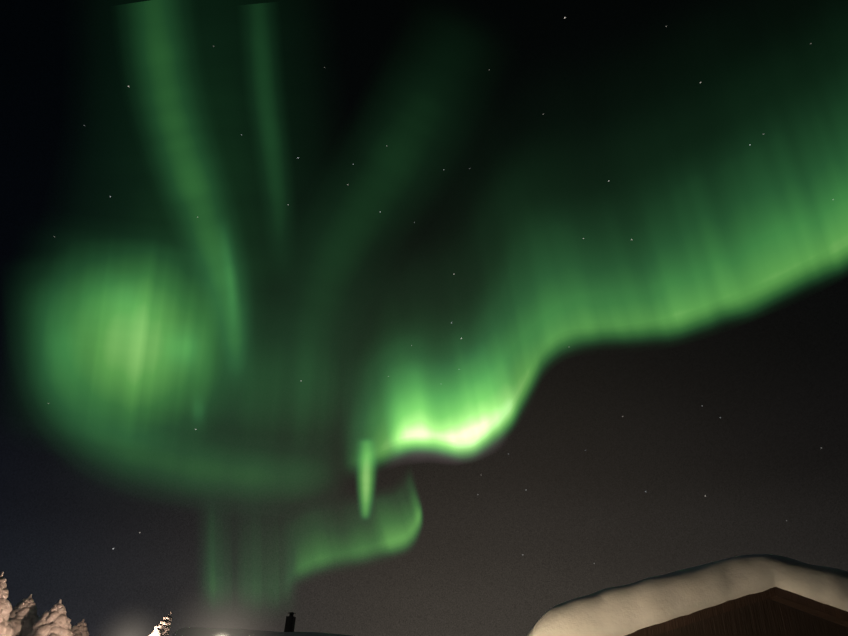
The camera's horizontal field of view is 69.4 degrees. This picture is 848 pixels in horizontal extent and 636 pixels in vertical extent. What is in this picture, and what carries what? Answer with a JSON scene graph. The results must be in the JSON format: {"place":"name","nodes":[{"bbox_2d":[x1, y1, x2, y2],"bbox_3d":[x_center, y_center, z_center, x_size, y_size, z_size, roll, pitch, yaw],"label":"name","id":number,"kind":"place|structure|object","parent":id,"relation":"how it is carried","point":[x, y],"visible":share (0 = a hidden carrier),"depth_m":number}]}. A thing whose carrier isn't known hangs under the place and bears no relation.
{"place":"outdoors","nodes":[
{"label":"outdoors","id":0,"kind":"place"},
{"bbox_2d":[171,627,351,635],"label":"snowy roof","id":1,"kind":"structure","parent":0,"point":[194,631],"depth_m":33.09},
{"bbox_2d":[284,612,295,631],"bbox_3d":[-7.455,17.089,34.058,0.533,1.328,0.533,3,-31,2],"label":"chimney","id":2,"kind":"object","parent":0,"point":[290,623],"depth_m":33.97},
{"bbox_2d":[0,0,847,635],"label":"sky","id":3,"kind":"structure","parent":0,"point":[343,498]},
{"bbox_2d":[48,17,833,563],"bbox_3d":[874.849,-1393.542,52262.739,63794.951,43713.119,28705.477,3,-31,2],"label":"stars","id":4,"kind":"object","parent":3,"relation":"in","point":[608,181],"visible":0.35,"depth_m":55092.45},
{"bbox_2d":[526,554,847,635],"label":"roof snow","id":5,"kind":"structure","parent":0,"point":[624,610],"depth_m":9.26},
{"bbox_2d":[655,599,847,635],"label":"lodge walls","id":6,"kind":"structure","parent":0,"point":[767,617],"depth_m":9.60},
{"bbox_2d":[625,587,847,635],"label":"lodge bargeboards","id":7,"kind":"object","parent":6,"relation":"attached to","point":[712,611],"visible":0.79,"depth_m":9.20},
{"bbox_2d":[768,587,847,626],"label":"fascia board","id":8,"kind":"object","parent":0,"point":[810,611],"depth_m":9.49},
{"bbox_3d":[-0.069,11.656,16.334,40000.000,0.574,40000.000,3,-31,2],"label":"snowy ground","id":9,"kind":"structure","parent":0,"visible":0},
{"bbox_2d":[0,571,13,635],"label":"tree","id":10,"kind":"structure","parent":9,"relation":"on","point":[6,628],"depth_m":50.73},
{"bbox_2d":[8,594,38,635],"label":"tree","id":11,"kind":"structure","parent":9,"relation":"on","point":[23,617],"depth_m":55.32},
{"bbox_2d":[28,599,72,635],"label":"tree","id":12,"kind":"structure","parent":9,"relation":"on","point":[55,620],"depth_m":53.99},
{"bbox_2d":[71,619,88,635],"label":"tree","id":13,"kind":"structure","parent":9,"relation":"on","point":[80,629],"depth_m":61.25},
{"bbox_2d":[149,612,171,635],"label":"tree","id":14,"kind":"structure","parent":9,"relation":"on","point":[162,628],"depth_m":48.63}
]}

